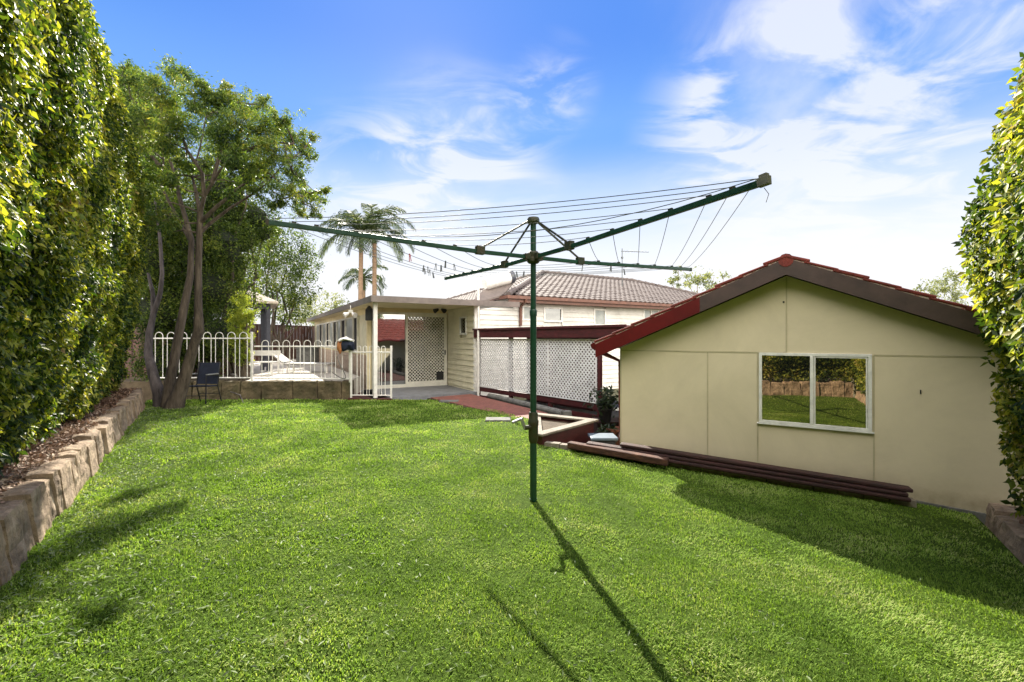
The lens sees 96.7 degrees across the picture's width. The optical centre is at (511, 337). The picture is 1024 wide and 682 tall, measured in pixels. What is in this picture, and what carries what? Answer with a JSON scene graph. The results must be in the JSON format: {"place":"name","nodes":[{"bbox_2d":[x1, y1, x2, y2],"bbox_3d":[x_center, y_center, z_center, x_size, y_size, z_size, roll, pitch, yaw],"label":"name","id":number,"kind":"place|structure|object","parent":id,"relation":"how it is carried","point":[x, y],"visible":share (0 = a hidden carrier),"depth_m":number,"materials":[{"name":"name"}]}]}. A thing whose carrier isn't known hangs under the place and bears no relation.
{"place":"outdoors","nodes":[
{"label":"outdoors","id":0,"kind":"place"},
{"bbox_2d":[0,387,141,503],"bbox_3d":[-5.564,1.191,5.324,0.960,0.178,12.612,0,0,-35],"label":"leaf litter","id":1,"kind":"object","parent":0,"point":[68,431],"visible":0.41,"depth_m":5.11,"materials":[{"name":"brown plant"}]},
{"bbox_2d":[0,0,135,476],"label":"hedge","id":2,"kind":"object","parent":1,"relation":"on","point":[64,187],"visible":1,"depth_m":4.29,"materials":[{"name":"green plant"}]},
{"bbox_2d":[68,66,148,408],"bbox_3d":[-8.116,-1.986,8.610,1.970,6.615,3.845,0,0,-35],"label":"hedge","id":3,"kind":"object","parent":1,"relation":"on","point":[128,312],"visible":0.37,"depth_m":8.38,"materials":[{"name":"green plant"}]},
{"bbox_2d":[119,374,236,401],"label":"garden bed soil","id":4,"kind":"structure","parent":0,"point":[144,385],"depth_m":11.98,"materials":[{"name":"brown soil"}]},
{"bbox_2d":[113,52,212,297],"bbox_3d":[-11.783,-3.696,14.699,5.304,10.765,3.691,0,0,0],"label":"dense shrub","id":5,"kind":"object","parent":4,"relation":"on","point":[133,123],"visible":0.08,"depth_m":14.20,"materials":[{"name":"green plant"}]},
{"bbox_2d":[125,160,207,381],"bbox_3d":[-10.037,-1.658,12.850,2.863,6.735,3.088,0,0,-24],"label":"dense shrub","id":6,"kind":"object","parent":4,"relation":"on","point":[152,262],"visible":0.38,"depth_m":12.34,"materials":[{"name":"green plant"}]},
{"bbox_2d":[121,324,231,376],"bbox_3d":[-10.627,0.425,13.809,3.750,1.850,0.091,0,0,-19],"label":"boundary fence","id":7,"kind":"object","parent":4,"relation":"on","point":[136,350],"depth_m":13.61,"materials":[{"name":"brown wood"}]},
{"bbox_2d":[145,179,238,375],"bbox_3d":[-9.921,-1.651,13.022,3.294,6.682,2.478,0,0,0],"label":"dense shrub","id":8,"kind":"object","parent":4,"relation":"on","point":[213,204],"visible":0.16,"depth_m":13.07,"materials":[{"name":"green plant"}]},
{"bbox_2d":[140,132,280,376],"bbox_3d":[-8.698,-2.551,13.460,4.613,8.499,4.100,0,0,-25],"label":"dense shrub","id":9,"kind":"object","parent":4,"relation":"on","point":[220,248],"visible":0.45,"depth_m":13.13,"materials":[{"name":"green plant"}]},
{"bbox_2d":[184,151,282,374],"bbox_3d":[-8.653,-2.078,14.386,3.452,7.518,2.955,0,0,0],"label":"dense shrub","id":10,"kind":"object","parent":4,"relation":"on","point":[264,233],"visible":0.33,"depth_m":14.38,"materials":[{"name":"green plant"}]},
{"bbox_2d":[248,324,314,360],"bbox_3d":[-12.380,0.335,21.619,0.091,2.030,11.500,0,0,12],"label":"boundary fence","id":11,"kind":"object","parent":4,"relation":"on","point":[301,334],"visible":0.16,"depth_m":24.42,"materials":[{"name":"brown wood"}]},
{"bbox_2d":[230,359,359,394],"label":"pool terrace","id":12,"kind":"structure","parent":0,"point":[260,373],"depth_m":14.36,"materials":[{"name":"grey concrete"}]},
{"bbox_2d":[227,287,278,370],"bbox_3d":[-10.052,-0.450,16.073,3.098,3.140,3.098,0,0,-29],"label":"gazebo","id":13,"kind":"object","parent":12,"relation":"on","point":[265,320],"visible":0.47,"depth_m":15.56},
{"bbox_2d":[163,380,353,399],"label":"retaining wall","id":14,"kind":"structure","parent":12,"relation":"on","point":[298,389],"depth_m":11.87,"materials":[{"name":"stone"}]},
{"bbox_2d":[153,332,252,381],"bbox_3d":[-8.120,0.490,11.902,2.680,1.300,0.045,0,0,0],"label":"pool fence","id":15,"kind":"object","parent":14,"relation":"on","point":[215,338],"visible":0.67,"depth_m":11.89,"materials":[{"name":"white metal"}]},
{"bbox_2d":[224,290,260,380],"bbox_3d":[-7.332,-0.056,12.319,1.185,2.578,0.843,0,0,44],"label":"climbing plant","id":16,"kind":"object","parent":15,"relation":"attached to","point":[243,318],"visible":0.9,"depth_m":12.13,"materials":[{"name":"green plant"}]},
{"bbox_2d":[254,340,349,381],"bbox_3d":[-5.475,0.605,11.902,2.520,1.110,0.045,0,0,0],"label":"pool fence","id":17,"kind":"object","parent":14,"relation":"on","point":[300,346],"visible":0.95,"depth_m":11.89,"materials":[{"name":"white metal"}]},
{"bbox_2d":[337,337,354,353],"bbox_3d":[-4.304,0.195,11.771,0.420,0.440,0.255,0,0,0],"label":"towel bundle","id":18,"kind":"object","parent":17,"relation":"hanging from","point":[345,343],"visible":1,"depth_m":11.71,"materials":[{"name":"blue fabric"}]},
{"bbox_2d":[253,350,280,374],"bbox_3d":[-7.698,0.755,14.010,0.900,0.730,0.520,0,0,0],"label":"garden bench","id":19,"kind":"object","parent":12,"relation":"on","point":[277,353],"visible":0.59,"depth_m":14.24,"materials":[{"name":"white wood"}]},
{"bbox_2d":[242,208,323,360],"bbox_3d":[-11.259,-2.244,21.258,5.413,7.888,3.833,0,0,-42],"label":"leafy tree","id":20,"kind":"object","parent":12,"relation":"on","point":[296,274],"visible":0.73,"depth_m":21.42,"materials":[{"name":"green plant"}]},
{"bbox_2d":[273,354,334,372],"bbox_3d":[-6.819,0.787,14.864,1.989,0.666,0.606,0,0,4],"label":"sun lounger","id":21,"kind":"object","parent":12,"relation":"on","point":[283,359],"visible":0.66,"depth_m":14.66,"materials":[{"name":"white plastic"}]},
{"bbox_2d":[295,347,319,361],"bbox_3d":[-8.525,0.755,19.000,0.760,0.730,0.660,0,0,0],"label":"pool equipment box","id":22,"kind":"object","parent":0,"point":[305,354],"visible":0.81,"depth_m":18.70,"materials":[{"name":"plastic"}]},
{"bbox_2d":[431,394,547,418],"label":"path","id":23,"kind":"structure","parent":0,"point":[472,401],"depth_m":10.71,"materials":[{"name":"red brick"}]},
{"bbox_2d":[0,391,1023,681],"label":"lawn","id":24,"kind":"structure","parent":0,"point":[522,499],"depth_m":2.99,"materials":[{"name":"green plant"}]},
{"bbox_2d":[0,389,144,585],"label":"retaining wall","id":25,"kind":"structure","parent":24,"relation":"on","point":[30,511],"depth_m":3.93,"materials":[{"name":"stone"}]},
{"bbox_2d":[189,362,221,403],"bbox_3d":[-7.500,1.081,11.050,0.580,0.987,0.607,0,0,0],"label":"patio chair","id":26,"kind":"object","parent":24,"relation":"on","point":[207,373],"visible":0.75,"depth_m":11.23,"materials":[{"name":"black fabric"}]},
{"bbox_2d":[112,49,332,409],"bbox_3d":[-6.776,-2.501,10.174,6.379,8.480,3.439,0,0,0],"label":"spreading tree","id":27,"kind":"object","parent":24,"relation":"on","point":[170,392],"visible":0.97,"depth_m":9.99,"materials":[{"name":"green plant"}]},
{"bbox_2d":[348,390,392,399],"bbox_3d":[-4.048,1.700,12.439,0.996,0.300,2.382,0,0,-28],"label":"tiled step","id":28,"kind":"object","parent":24,"relation":"on","point":[361,397],"visible":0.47,"depth_m":11.70,"materials":[{"name":"grey tile"}]},
{"bbox_2d":[350,346,391,397],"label":"pool gate","id":29,"kind":"structure","parent":28,"relation":"on","point":[369,352],"depth_m":11.83,"materials":[{"name":"white metal"}]},
{"bbox_2d":[306,277,519,399],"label":"house wing","id":30,"kind":"structure","parent":24,"relation":"on","point":[436,354],"depth_m":14.26,"materials":[{"name":"cream painted weatherboard"},{"name":"pale metal"},{"name":"glass"}]},
{"bbox_2d":[316,324,318,345],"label":"window","id":31,"kind":"structure","parent":30,"relation":"in","point":[317,326],"depth_m":24.93,"materials":[{"name":"grey glass"}]},
{"bbox_2d":[319,323,321,345],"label":"window","id":32,"kind":"structure","parent":30,"relation":"in","point":[320,325],"depth_m":23.80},
{"bbox_2d":[322,323,325,347],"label":"window","id":33,"kind":"structure","parent":30,"relation":"in","point":[323,324],"depth_m":22.46,"materials":[{"name":"grey glass"}]},
{"bbox_2d":[326,322,328,347],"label":"window","id":34,"kind":"structure","parent":30,"relation":"in","point":[327,323],"depth_m":21.52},
{"bbox_2d":[329,321,332,348],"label":"window","id":35,"kind":"structure","parent":30,"relation":"in","point":[331,322],"depth_m":20.40,"materials":[{"name":"grey glass"}]},
{"bbox_2d":[333,320,335,348],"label":"window","id":36,"kind":"structure","parent":30,"relation":"in","point":[334,322],"depth_m":19.63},
{"bbox_2d":[336,319,340,348],"bbox_3d":[-7.025,-0.140,18.503,0.065,1.200,1.002,0,0,-29],"label":"window","id":37,"kind":"structure","parent":30,"relation":"in","point":[338,322],"depth_m":18.69,"materials":[{"name":"grey glass"}]},
{"bbox_2d":[332,356,345,378],"bbox_3d":[-4.451,0.748,11.720,0.361,0.621,0.021,0,0,0],"label":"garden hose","id":38,"kind":"object","parent":30,"relation":"hanging from","point":[342,369],"visible":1,"depth_m":11.71,"materials":[{"name":"rubber"}]},
{"bbox_2d":[341,318,344,337],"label":"window","id":39,"kind":"structure","parent":30,"relation":"in","point":[342,320],"depth_m":17.64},
{"bbox_2d":[345,317,352,350],"bbox_3d":[-5.892,-0.140,16.500,0.065,1.200,1.485,0,0,-29],"label":"window","id":40,"kind":"structure","parent":30,"relation":"in","point":[348,321],"depth_m":16.53,"materials":[{"name":"grey glass"}]},
{"bbox_2d":[343,305,357,317],"bbox_3d":[-4.613,-0.754,12.964,0.421,0.355,0.171,0,0,0],"label":"security light","id":41,"kind":"object","parent":30,"relation":"attached to","point":[354,315],"visible":1,"depth_m":12.96,"materials":[{"name":"white plastic"}]},
{"bbox_2d":[353,316,358,351],"bbox_3d":[-5.313,-0.140,15.476,0.065,1.200,0.771,0,0,-29],"label":"window","id":42,"kind":"structure","parent":30,"relation":"in","point":[355,320],"depth_m":15.40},
{"bbox_2d":[365,306,372,320],"bbox_3d":[-4.142,-0.758,13.200,0.224,0.501,0.215,0,0,-26],"label":"wall lantern","id":43,"kind":"object","parent":30,"relation":"hanging from","point":[368,313],"depth_m":13.12,"materials":[{"name":"black metal"}]},
{"bbox_2d":[372,312,446,388],"bbox_3d":[-3.195,0.382,14.404,2.407,2.376,0.105,0,0,-29],"label":"sliding door","id":44,"kind":"structure","parent":30,"relation":"in","point":[418,341],"depth_m":14.45,"materials":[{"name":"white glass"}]},
{"bbox_2d":[433,308,446,312],"bbox_3d":[-2.217,-0.868,13.964,0.421,0.229,0.171,0,0,0],"label":"security light","id":45,"kind":"object","parent":30,"relation":"attached to","point":[437,310],"visible":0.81,"depth_m":13.95,"materials":[{"name":"black plastic"}]},
{"bbox_2d":[459,316,466,334],"bbox_3d":[-1.481,-0.377,13.911,0.065,0.551,0.509,0,0,-29],"label":"window","id":46,"kind":"structure","parent":30,"relation":"in","point":[462,320],"depth_m":13.93,"materials":[{"name":"white metal"}]},
{"bbox_2d":[439,400,458,402],"bbox_3d":[-1.559,1.573,11.300,0.470,0.045,0.280,0,0,0],"label":"stepping stone","id":47,"kind":"object","parent":24,"relation":"on","point":[442,401],"visible":0.77,"depth_m":11.16,"materials":[{"name":"concrete"}]},
{"bbox_2d":[427,398,473,408],"bbox_3d":[-0.950,1.715,10.270,0.060,0.270,4.204,0,0,-36],"label":"path edging","id":48,"kind":"object","parent":24,"relation":"on","point":[446,402],"visible":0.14,"depth_m":11.10,"materials":[{"name":"grey concrete"}]},
{"bbox_2d":[485,417,510,421],"bbox_3d":[-0.262,1.558,8.600,0.470,0.075,0.320,0,0,0],"label":"stepping stone","id":49,"kind":"object","parent":24,"relation":"on","point":[500,419],"visible":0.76,"depth_m":8.49,"materials":[{"name":"concrete"}]},
{"bbox_2d":[265,172,771,501],"bbox_3d":[0.210,0.353,4.296,3.199,2.994,3.199,0,0,15],"label":"clothes hoist","id":50,"kind":"object","parent":24,"relation":"on","point":[533,257],"visible":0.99,"depth_m":3.88,"materials":[{"name":"green paint"}]},
{"bbox_2d":[544,441,916,507],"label":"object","id":51,"kind":"object","parent":24,"relation":"on","point":[913,503],"visible":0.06,"depth_m":5.32,"materials":[{"name":"brown wood"}]},
{"bbox_2d":[567,441,668,465],"bbox_3d":[1.357,1.504,5.964,1.333,0.141,0.120,0,0,31],"label":"timber sleeper","id":52,"kind":"object","parent":51,"relation":"on","point":[636,456],"visible":1,"depth_m":5.89,"materials":[{"name":"brown wood"}]},
{"bbox_2d":[669,459,910,501],"bbox_3d":[2.713,1.598,5.463,3.233,0.235,0.140,0,0,24],"label":"timber sleeper","id":53,"kind":"object","parent":51,"relation":"on","point":[832,487],"visible":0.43,"depth_m":5.17,"materials":[{"name":"brown wood"}]},
{"bbox_2d":[586,441,908,496],"bbox_3d":[2.611,1.548,5.542,3.457,0.246,0.140,0,0,24],"label":"timber sleeper","id":54,"kind":"object","parent":53,"relation":"on","point":[801,477],"visible":0.79,"depth_m":5.33,"materials":[{"name":"brown wood"}]},
{"bbox_2d":[620,442,912,492],"bbox_3d":[2.850,1.516,5.467,3.057,0.228,0.140,0,0,24],"label":"timber sleeper","id":55,"kind":"object","parent":54,"relation":"on","point":[878,484],"visible":1,"depth_m":5.32,"materials":[{"name":"brown wood"}]},
{"bbox_2d":[985,503,1023,564],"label":"stone edging","id":56,"kind":"object","parent":24,"relation":"on","point":[1004,527],"visible":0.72,"depth_m":4.06,"materials":[{"name":"stone"}]},
{"bbox_2d":[85,0,1023,325],"label":"sky","id":57,"kind":"structure","parent":0,"point":[870,122],"materials":[{"name":"blue"}]},
{"bbox_2d":[513,388,618,400],"bbox_3d":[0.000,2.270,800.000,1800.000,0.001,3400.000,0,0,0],"label":"ground","id":58,"kind":"structure","parent":0,"point":[613,394],"depth_m":17.97,"materials":[{"name":"red brick"}]},
{"bbox_2d":[274,286,350,325],"bbox_3d":[-14.656,-1.238,34.080,5.776,5.872,3.706,0,0,0],"label":"leafy tree","id":59,"kind":"object","parent":58,"relation":"on","point":[312,314],"visible":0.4,"depth_m":33.78,"materials":[{"name":"green plant"}]},
{"bbox_2d":[318,208,403,299],"bbox_3d":[-10.426,-3.209,30.984,5.555,10.924,5.822,0,0,0],"label":"palm tree","id":60,"kind":"object","parent":58,"relation":"on","point":[364,226],"visible":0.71,"depth_m":30.71,"materials":[{"name":"green plant"}]},
{"bbox_2d":[338,265,388,297],"bbox_3d":[-12.993,-2.105,39.886,4.400,8.710,4.137,0,0,0],"label":"palm tree","id":61,"kind":"object","parent":58,"relation":"on","point":[380,280],"visible":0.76,"depth_m":39.82,"materials":[{"name":"green plant"}]},
{"bbox_2d":[334,203,414,294],"bbox_3d":[-9.613,-3.475,31.989,6.145,11.450,5.396,0,0,0],"label":"palm tree","id":62,"kind":"object","parent":58,"relation":"on","point":[374,268],"visible":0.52,"depth_m":31.89,"materials":[{"name":"green plant"}]},
{"bbox_2d":[487,393,571,415],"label":"garden kerb","id":63,"kind":"structure","parent":58,"relation":"on","point":[548,409],"depth_m":10.44,"materials":[{"name":"concrete"}]},
{"bbox_2d":[537,413,598,444],"bbox_3d":[0.517,1.841,7.446,1.242,0.917,1.622,0,0,34],"label":"planter box","id":64,"kind":"object","parent":58,"relation":"on","point":[559,428],"visible":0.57,"depth_m":7.39,"materials":[{"name":"wood"}]},
{"bbox_2d":[446,270,698,396],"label":"house","id":65,"kind":"structure","parent":58,"relation":"on","point":[567,299],"depth_m":20.02,"materials":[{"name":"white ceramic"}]},
{"bbox_2d":[474,271,515,300],"bbox_3d":[-0.797,-1.934,17.551,2.264,1.515,0.657,0,0,-35],"label":"solar water heater","id":66,"kind":"object","parent":65,"relation":"on","point":[495,287],"visible":0.74,"depth_m":17.50,"materials":[{"name":"white metal"}]},
{"bbox_2d":[522,305,530,320],"bbox_3d":[0.601,-0.986,18.005,0.471,0.599,0.065,0,0,-31],"label":"window","id":67,"kind":"structure","parent":65,"relation":"in","point":[526,308],"depth_m":17.97,"materials":[{"name":"white glass"}]},
{"bbox_2d":[543,307,562,321],"bbox_3d":[1.679,-0.963,18.653,0.945,0.613,0.065,0,0,-31],"label":"window","id":68,"kind":"structure","parent":65,"relation":"in","point":[551,314],"depth_m":18.65,"materials":[{"name":"white glass"}]},
{"bbox_2d":[594,309,605,324],"bbox_3d":[3.841,-0.902,19.952,0.695,0.750,0.065,0,0,-31],"label":"window","id":69,"kind":"structure","parent":65,"relation":"in","point":[599,314],"depth_m":19.96,"materials":[{"name":"white glass"}]},
{"bbox_2d":[621,248,646,285],"bbox_3d":[6.477,-3.643,24.000,1.460,2.145,0.560,0,0,0],"label":"tv antenna","id":70,"kind":"object","parent":65,"relation":"attached to","point":[622,251],"visible":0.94,"depth_m":23.98,"materials":[{"name":"metal"}]},
{"bbox_2d":[643,309,659,318],"bbox_3d":[6.603,-1.117,21.612,1.087,0.521,0.065,0,0,-31],"label":"window","id":71,"kind":"structure","parent":65,"relation":"in","point":[646,312],"depth_m":21.53,"materials":[{"name":"white glass"}]},
{"bbox_2d":[587,433,618,444],"bbox_3d":[1.435,1.907,7.210,0.420,0.727,0.380,0,0,0],"label":"storage tub","id":72,"kind":"object","parent":58,"relation":"on","point":[609,438],"visible":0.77,"depth_m":7.06,"materials":[{"name":"white plastic"}]},
{"bbox_2d":[592,417,618,432],"bbox_3d":[1.970,1.954,9.165,0.640,0.632,0.570,0,0,0],"label":"timber stand","id":73,"kind":"object","parent":58,"relation":"on","point":[615,420],"visible":0.26,"depth_m":9.04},
{"bbox_2d":[582,385,618,422],"bbox_3d":[1.778,1.292,8.913,0.828,0.831,0.782,0,0,0],"label":"potted plant","id":74,"kind":"object","parent":73,"relation":"on","point":[605,406],"visible":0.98,"depth_m":8.80,"materials":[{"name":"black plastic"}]},
{"bbox_2d":[594,423,618,444],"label":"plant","id":75,"kind":"object","parent":58,"relation":"on","point":[607,426],"visible":0.27,"depth_m":8.07,"materials":[{"name":"plant"}]},
{"bbox_2d":[606,426,618,444],"bbox_3d":[1.841,1.750,8.100,0.346,0.300,0.340,0,0,0],"label":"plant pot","id":76,"kind":"object","parent":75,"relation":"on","point":[614,432],"visible":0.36,"depth_m":7.97,"materials":[{"name":"ceramic"}]},
{"bbox_2d":[665,265,731,292],"bbox_3d":[15.594,-2.214,38.031,5.453,7.823,2.302,0,0,0],"label":"gum tree","id":77,"kind":"object","parent":58,"relation":"on","point":[695,278],"visible":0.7,"depth_m":37.82,"materials":[{"name":"green plant"}]},
{"bbox_2d":[591,254,1023,524],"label":"shed","id":78,"kind":"structure","parent":58,"relation":"on","point":[789,361],"depth_m":5.42,"materials":[{"name":"beige paint"}]},
{"bbox_2d":[757,353,873,433],"bbox_3d":[3.616,0.635,5.482,1.174,0.901,0.036,0,0,32],"label":"window frame","id":79,"kind":"structure","parent":78,"relation":"in","point":[804,390],"depth_m":5.46,"materials":[{"name":"white metal"}]},
{"bbox_2d":[912,266,987,309],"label":"gum tree","id":80,"kind":"object","parent":58,"relation":"on","point":[955,295],"visible":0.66,"depth_m":59.71,"materials":[{"name":"green plant"}]},
{"bbox_2d":[523,400,618,416],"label":"carport slab","id":81,"kind":"structure","parent":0,"point":[615,413],"depth_m":12.54,"materials":[{"name":"concrete"}]},
{"bbox_2d":[472,324,629,417],"bbox_3d":[2.129,1.015,12.331,4.090,2.570,5.430,0,0,-39],"label":"carport","id":82,"kind":"object","parent":81,"relation":"on","point":[569,369],"visible":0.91,"depth_m":11.00,"materials":[{"name":"white wood"}]},
{"bbox_2d":[1014,507,1023,523],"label":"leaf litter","id":83,"kind":"object","parent":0,"point":[1020,520],"visible":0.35,"depth_m":4.08,"materials":[{"name":"brown plant"}]},
{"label":"garden bed soil","id":84,"kind":"structure","parent":0,"visible":0},
{"bbox_2d":[951,52,1023,518],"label":"hedge","id":85,"kind":"object","parent":84,"relation":"on","point":[1000,196],"visible":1,"depth_m":3.92,"materials":[{"name":"green plant"}]}
]}

